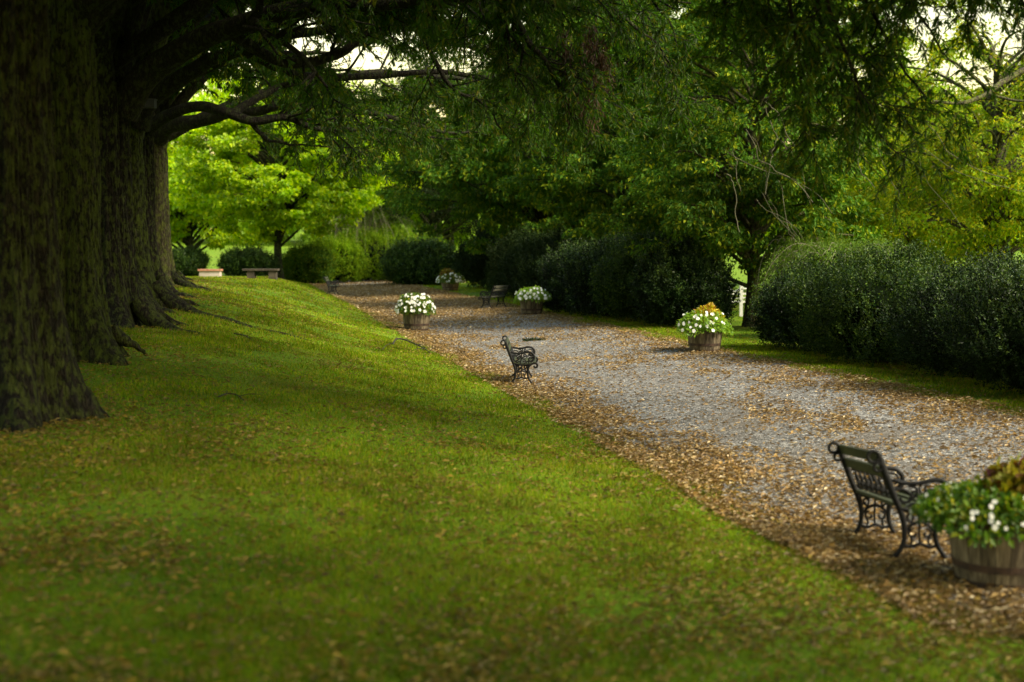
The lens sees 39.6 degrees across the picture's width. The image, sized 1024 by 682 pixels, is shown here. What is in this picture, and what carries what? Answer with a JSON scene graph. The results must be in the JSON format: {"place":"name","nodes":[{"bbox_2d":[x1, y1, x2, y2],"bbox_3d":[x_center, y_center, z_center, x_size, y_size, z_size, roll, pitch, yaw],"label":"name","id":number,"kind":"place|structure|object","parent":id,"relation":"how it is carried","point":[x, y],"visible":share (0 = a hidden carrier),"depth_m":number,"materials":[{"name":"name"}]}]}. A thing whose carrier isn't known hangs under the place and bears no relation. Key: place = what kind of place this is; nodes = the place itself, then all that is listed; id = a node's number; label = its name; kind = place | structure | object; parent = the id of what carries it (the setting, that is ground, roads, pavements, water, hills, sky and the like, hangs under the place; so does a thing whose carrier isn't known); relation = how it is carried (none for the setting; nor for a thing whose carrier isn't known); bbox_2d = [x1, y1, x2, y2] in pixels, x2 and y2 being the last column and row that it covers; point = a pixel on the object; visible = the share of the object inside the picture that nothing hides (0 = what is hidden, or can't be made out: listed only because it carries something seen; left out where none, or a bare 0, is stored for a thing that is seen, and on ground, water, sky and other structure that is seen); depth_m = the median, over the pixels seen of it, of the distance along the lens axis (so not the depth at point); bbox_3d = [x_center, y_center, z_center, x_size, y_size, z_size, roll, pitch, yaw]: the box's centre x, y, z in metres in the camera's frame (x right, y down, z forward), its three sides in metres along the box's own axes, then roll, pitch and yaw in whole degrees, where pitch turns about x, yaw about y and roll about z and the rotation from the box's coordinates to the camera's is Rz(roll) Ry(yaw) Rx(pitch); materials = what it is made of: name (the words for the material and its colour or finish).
{"place":"outdoors","nodes":[
{"label":"outdoors","id":0,"kind":"place"},
{"bbox_2d":[0,232,1023,681],"bbox_3d":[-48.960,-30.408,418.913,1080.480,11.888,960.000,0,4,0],"label":"ground","id":1,"kind":"structure","parent":0,"point":[228,514],"depth_m":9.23,"materials":[{"name":"green plant"}]},
{"bbox_2d":[173,242,212,275],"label":"boxwood shrub","id":2,"kind":"object","parent":1,"relation":"on","point":[191,262],"visible":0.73,"depth_m":82.95,"materials":[{"name":"green plant"}]},
{"bbox_2d":[198,269,222,276],"bbox_3d":[-12.391,-2.755,58.443,0.936,0.402,0.500,0,4,0],"label":"stone bench","id":3,"kind":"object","parent":1,"relation":"on","point":[210,272],"depth_m":58.24,"materials":[{"name":"stone"}]},
{"bbox_2d":[167,75,299,250],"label":"maple tree","id":4,"kind":"object","parent":1,"relation":"on","point":[183,221],"visible":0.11,"depth_m":96.11,"materials":[{"name":"green plant"}]},
{"bbox_2d":[218,393,264,404],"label":"fallen twig","id":5,"kind":"object","parent":1,"relation":"on","point":[237,395],"visible":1,"depth_m":16.37,"materials":[{"name":"brown wood"}]},
{"bbox_2d":[212,239,285,276],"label":"boxwood shrub","id":6,"kind":"object","parent":1,"relation":"on","point":[235,262],"visible":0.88,"depth_m":82.84,"materials":[{"name":"green plant"}]},
{"bbox_2d":[242,269,279,278],"bbox_3d":[-9.606,-2.554,54.448,1.345,0.428,0.500,0,4,0],"label":"stone bench","id":7,"kind":"object","parent":1,"relation":"on","point":[272,273],"visible":0.79,"depth_m":54.25,"materials":[{"name":"grey stone"}]},
{"bbox_2d":[168,69,401,278],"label":"maple tree","id":8,"kind":"object","parent":1,"relation":"on","point":[276,199],"visible":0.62,"depth_m":83.12,"materials":[{"name":"green plant"}]},
{"bbox_2d":[143,0,466,299],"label":"willow oak tree","id":9,"kind":"object","parent":1,"relation":"on","point":[164,117],"visible":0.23,"depth_m":30.54,"materials":[{"name":"green plant"}]},
{"bbox_2d":[282,241,338,283],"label":"boxwood shrub","id":10,"kind":"object","parent":1,"relation":"on","point":[305,263],"visible":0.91,"depth_m":88.88,"materials":[{"name":"green plant"}]},
{"bbox_2d":[154,0,491,292],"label":"willow oak tree","id":11,"kind":"object","parent":1,"relation":"on","point":[162,134],"visible":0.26,"depth_m":35.96,"materials":[{"name":"green plant"}]},
{"bbox_2d":[323,276,339,293],"bbox_3d":[-7.982,-2.466,62.867,0.649,0.785,1.315,0,4,-2],"label":"park bench","id":12,"kind":"object","parent":1,"relation":"on","point":[328,282],"visible":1,"depth_m":62.23,"materials":[{"name":"black metal"}]},
{"bbox_2d":[306,233,371,282],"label":"boxwood shrub","id":13,"kind":"object","parent":1,"relation":"on","point":[349,265],"visible":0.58,"depth_m":91.98,"materials":[{"name":"green plant"}]},
{"bbox_2d":[249,65,445,237],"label":"maple tree","id":14,"kind":"object","parent":1,"relation":"on","point":[334,222],"visible":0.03,"depth_m":97.79,"materials":[{"name":"green plant"}]},
{"bbox_2d":[294,203,427,260],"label":"weeping shrub","id":15,"kind":"object","parent":1,"relation":"on","point":[369,216],"visible":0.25,"depth_m":95.86,"materials":[{"name":"green plant"}]},
{"bbox_2d":[331,226,395,280],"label":"boxwood shrub","id":16,"kind":"object","parent":1,"relation":"on","point":[373,272],"visible":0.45,"depth_m":93.88,"materials":[{"name":"green plant"}]},
{"bbox_2d":[168,5,595,279],"bbox_3d":[-9.873,-8.941,44.222,22.363,14.513,22.739,-2,4,-23],"label":"willow oak tree","id":17,"kind":"object","parent":1,"relation":"on","point":[234,102],"depth_m":42.49,"materials":[{"name":"green plant"}]},
{"bbox_2d":[364,224,416,279],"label":"boxwood shrub","id":18,"kind":"object","parent":1,"relation":"on","point":[395,231],"visible":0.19,"depth_m":94.91,"materials":[{"name":"green plant"}]},
{"bbox_2d":[94,0,690,336],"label":"willow oak tree","id":19,"kind":"object","parent":1,"relation":"on","point":[126,84],"visible":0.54,"depth_m":23.46,"materials":[{"name":"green plant"}]},
{"bbox_2d":[129,0,674,340],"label":"willow oak tree","id":20,"kind":"object","parent":1,"relation":"on","point":[159,293],"visible":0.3,"depth_m":26.98,"materials":[{"name":"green plant"}]},
{"bbox_2d":[143,98,156,107],"bbox_3d":[-6.817,-4.456,26.670,0.290,0.165,0.230,0,4,0],"label":"box","id":21,"kind":"object","parent":20,"relation":"attached to","point":[151,103],"visible":0.61,"depth_m":26.57,"materials":[{"name":"black paint"}]},
{"bbox_2d":[392,337,432,352],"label":"fallen branch","id":22,"kind":"object","parent":1,"relation":"on","point":[410,342],"visible":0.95,"depth_m":30.90,"materials":[{"name":"brown wood"}]},
{"bbox_2d":[391,233,447,245],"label":"boxwood shrub","id":23,"kind":"object","parent":1,"relation":"on","point":[420,237],"visible":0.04,"depth_m":91.22,"materials":[{"name":"green plant"}]},
{"bbox_2d":[377,234,463,285],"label":"boxwood shrub","id":24,"kind":"object","parent":1,"relation":"on","point":[425,262],"visible":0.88,"depth_m":81.96,"materials":[{"name":"green plant"}]},
{"bbox_2d":[347,54,523,240],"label":"broadleaf tree","id":25,"kind":"object","parent":1,"relation":"on","point":[438,216],"visible":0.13,"depth_m":96.94,"materials":[{"name":"green plant"}]},
{"bbox_2d":[364,42,526,250],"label":"broadleaf tree","id":26,"kind":"object","parent":1,"relation":"on","point":[448,224],"visible":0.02,"depth_m":104.31,"materials":[{"name":"green plant"}]},
{"bbox_2d":[436,268,465,290],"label":"flower barrel","id":27,"kind":"object","parent":1,"relation":"on","point":[448,279],"visible":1,"depth_m":71.15,"materials":[{"name":"plant"}]},
{"bbox_2d":[448,224,502,287],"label":"boxwood shrub","id":28,"kind":"object","parent":1,"relation":"on","point":[469,266],"visible":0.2,"depth_m":74.70,"materials":[{"name":"green plant"}]},
{"bbox_2d":[0,0,1023,432],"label":"willow oak tree","id":29,"kind":"object","parent":1,"relation":"on","point":[40,378],"visible":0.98,"depth_m":13.99,"materials":[{"name":"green plant"}]},
{"bbox_2d":[372,0,671,254],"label":"broadleaf tree","id":30,"kind":"object","parent":1,"relation":"on","point":[460,179],"visible":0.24,"depth_m":64.88,"materials":[{"name":"green plant"}]},
{"bbox_2d":[473,221,572,295],"bbox_3d":[1.196,-3.578,63.265,5.795,3.572,7.986,0,4,0],"label":"boxwood shrub","id":31,"kind":"object","parent":1,"relation":"on","point":[493,274],"visible":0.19,"depth_m":62.25,"materials":[{"name":"green plant"}]},
{"bbox_2d":[494,224,572,298],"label":"boxwood shrub","id":32,"kind":"object","parent":1,"relation":"on","point":[507,260],"visible":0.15,"depth_m":55.69,"materials":[{"name":"green plant"}]},
{"bbox_2d":[48,0,1019,365],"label":"willow oak tree","id":33,"kind":"object","parent":1,"relation":"on","point":[94,332],"visible":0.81,"depth_m":19.28,"materials":[{"name":"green plant"}]},
{"bbox_2d":[506,231,597,308],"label":"boxwood shrub","id":34,"kind":"object","parent":1,"relation":"on","point":[527,275],"visible":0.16,"depth_m":50.33,"materials":[{"name":"green plant"}]},
{"bbox_2d":[531,233,623,313],"bbox_3d":[2.815,-2.114,46.403,4.474,2.825,5.577,0,4,0],"label":"boxwood shrub","id":35,"kind":"object","parent":1,"relation":"on","point":[548,265],"visible":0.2,"depth_m":45.76,"materials":[{"name":"green plant"}]},
{"bbox_2d":[168,141,1021,244],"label":"wood","id":36,"kind":"object","parent":1,"relation":"on","point":[296,235],"depth_m":238.75,"materials":[{"name":"green plant"}]},
{"bbox_2d":[553,228,649,317],"bbox_3d":[3.497,-1.980,43.036,4.608,3.109,4.940,0,4,0],"label":"boxwood shrub","id":37,"kind":"object","parent":1,"relation":"on","point":[577,275],"visible":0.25,"depth_m":42.07,"materials":[{"name":"green plant"}]},
{"bbox_2d":[465,0,757,226],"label":"broadleaf tree","id":38,"kind":"object","parent":1,"relation":"on","point":[526,108],"depth_m":73.00,"materials":[{"name":"green plant"}]},
{"bbox_2d":[493,0,812,249],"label":"broadleaf tree","id":39,"kind":"object","parent":1,"relation":"on","point":[585,191],"visible":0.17,"depth_m":50.02,"materials":[{"name":"green plant"}]},
{"bbox_2d":[583,224,725,321],"bbox_3d":[4.075,-1.812,39.963,4.164,3.452,3.984,0,4,0],"label":"boxwood shrub","id":40,"kind":"object","parent":1,"relation":"on","point":[611,276],"visible":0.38,"depth_m":39.44,"materials":[{"name":"green plant"}]},
{"bbox_2d":[627,232,744,325],"bbox_3d":[4.581,-1.601,37.519,3.120,2.981,3.423,0,4,0],"label":"boxwood shrub","id":41,"kind":"object","parent":1,"relation":"on","point":[666,291],"visible":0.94,"depth_m":36.68,"materials":[{"name":"green plant"}]},
{"bbox_2d":[728,285,746,315],"bbox_3d":[7.033,-1.237,44.011,0.898,1.165,0.130,0,4,0],"label":"white fence","id":42,"kind":"object","parent":1,"relation":"on","point":[741,297],"visible":0.34,"depth_m":43.98,"materials":[{"name":"paint"}]},
{"bbox_2d":[749,229,830,303],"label":"weeping shrub","id":43,"kind":"object","parent":1,"relation":"on","point":[790,241],"visible":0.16,"depth_m":36.28,"materials":[{"name":"green plant"}]},
{"bbox_2d":[746,251,859,353],"bbox_3d":[6.508,-0.700,29.281,3.429,2.320,3.780,0,4,0],"label":"boxwood shrub","id":44,"kind":"object","parent":1,"relation":"on","point":[773,306],"visible":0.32,"depth_m":28.90,"materials":[{"name":"green plant"}]},
{"bbox_2d":[608,0,1023,326],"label":"vine hung tree","id":45,"kind":"object","parent":1,"relation":"on","point":[746,182],"visible":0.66,"depth_m":36.72,"materials":[{"name":"green plant"}]},
{"bbox_2d":[673,0,981,231],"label":"broadleaf tree","id":46,"kind":"object","parent":1,"relation":"on","point":[912,76],"visible":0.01,"depth_m":63.71,"materials":[{"name":"green plant"}]},
{"bbox_2d":[746,232,918,321],"bbox_3d":[7.704,-1.310,32.969,4.625,2.442,4.452,3,5,39],"label":"weeping shrub","id":47,"kind":"object","parent":1,"relation":"on","point":[823,252],"visible":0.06,"depth_m":32.71,"materials":[{"name":"green plant"}]},
{"bbox_2d":[779,231,963,367],"bbox_3d":[6.840,-0.688,25.927,3.780,2.618,4.147,0,4,0],"label":"boxwood shrub","id":48,"kind":"object","parent":1,"relation":"on","point":[848,312],"visible":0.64,"depth_m":25.20,"materials":[{"name":"green plant"}]},
{"bbox_2d":[781,116,990,275],"bbox_3d":[14.024,-4.699,52.073,8.184,7.240,8.341,1,4,22],"label":"olive tree","id":49,"kind":"object","parent":1,"relation":"on","point":[901,236],"visible":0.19,"depth_m":50.18,"materials":[{"name":"green plant"}]},
{"bbox_2d":[829,33,1023,256],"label":"broadleaf tree","id":50,"kind":"object","parent":1,"relation":"on","point":[950,63],"visible":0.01,"depth_m":77.81,"materials":[{"name":"green plant"}]},
{"bbox_2d":[842,0,1023,267],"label":"olive tree","id":51,"kind":"object","parent":1,"relation":"on","point":[995,202],"visible":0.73,"depth_m":42.58,"materials":[{"name":"green plant"}]},
{"bbox_2d":[876,245,1023,381],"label":"boxwood shrub","id":52,"kind":"object","parent":1,"relation":"on","point":[919,328],"visible":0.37,"depth_m":22.69,"materials":[{"name":"green plant"}]},
{"bbox_2d":[926,246,1023,394],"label":"boxwood shrub","id":53,"kind":"object","parent":1,"relation":"on","point":[993,346],"visible":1,"depth_m":19.93,"materials":[{"name":"green plant"}]},
{"bbox_2d":[930,14,1023,176],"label":"broadleaf tree","id":54,"kind":"object","parent":1,"relation":"on","point":[981,117],"visible":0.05,"depth_m":68.89,"materials":[{"name":"green plant"}]},
{"bbox_2d":[953,235,1023,272],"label":"boxwood shrub","id":55,"kind":"object","parent":1,"relation":"on","point":[999,254],"visible":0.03,"depth_m":26.19,"materials":[{"name":"green plant"}]},
{"bbox_2d":[183,0,1023,231],"label":"sky","id":56,"kind":"structure","parent":0,"point":[376,64],"materials":[{"name":"white"}]},
{"bbox_2d":[324,280,1023,634],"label":"gravel path","id":57,"kind":"structure","parent":0,"point":[756,439],"depth_m":18.70,"materials":[{"name":"grey gravel"}]},
{"bbox_2d":[394,292,435,330],"bbox_3d":[-2.647,-0.825,39.081,1.159,1.083,1.195,0,4,0],"label":"flower barrel","id":58,"kind":"object","parent":57,"relation":"on","point":[416,315],"visible":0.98,"depth_m":38.76,"materials":[{"name":"plant"}]},
{"bbox_2d":[478,285,510,307],"bbox_3d":[-0.612,-1.569,50.201,0.681,0.824,1.381,1,4,22],"label":"park bench","id":59,"kind":"object","parent":57,"relation":"on","point":[502,289],"visible":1,"depth_m":49.94,"materials":[{"name":"black metal"}]},
{"bbox_2d":[500,335,537,384],"bbox_3d":[0.131,0.322,24.037,0.629,0.761,1.276,0,4,1],"label":"park bench","id":60,"kind":"object","parent":57,"relation":"on","point":[517,362],"visible":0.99,"depth_m":23.41,"materials":[{"name":"black metal"}]},
{"bbox_2d":[517,337,545,340],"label":"leafy sprig","id":61,"kind":"object","parent":57,"relation":"on","point":[532,339],"visible":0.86,"depth_m":33.81,"materials":[{"name":"green plant"}]},
{"bbox_2d":[513,285,551,314],"bbox_3d":[0.650,-1.308,45.030,1.262,0.962,1.204,0,4,0],"label":"flower barrel","id":62,"kind":"object","parent":57,"relation":"on","point":[531,300],"visible":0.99,"depth_m":44.73,"materials":[{"name":"plant"}]},
{"bbox_2d":[306,280,1023,641],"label":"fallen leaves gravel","id":63,"kind":"structure","parent":57,"relation":"on","point":[358,294],"depth_m":16.68,"materials":[{"name":"grey plant"}]},
{"bbox_2d":[676,302,734,351],"bbox_3d":[3.890,-0.290,28.762,1.200,1.017,1.167,0,4,0],"label":"flower barrel","id":64,"kind":"object","parent":57,"relation":"on","point":[706,326],"visible":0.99,"depth_m":28.50,"materials":[{"name":"plant"}]},
{"bbox_2d":[827,441,948,558],"bbox_3d":[2.904,1.215,10.909,0.688,0.832,1.394,0,-2,1],"label":"park bench","id":65,"kind":"object","parent":57,"relation":"on","point":[902,500],"visible":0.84,"depth_m":10.76,"materials":[{"name":"black metal"}]},
{"bbox_2d":[909,451,1023,590],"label":"flower barrel","id":66,"kind":"object","parent":57,"relation":"on","point":[982,519],"visible":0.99,"depth_m":9.28,"materials":[{"name":"plant"}]}
]}

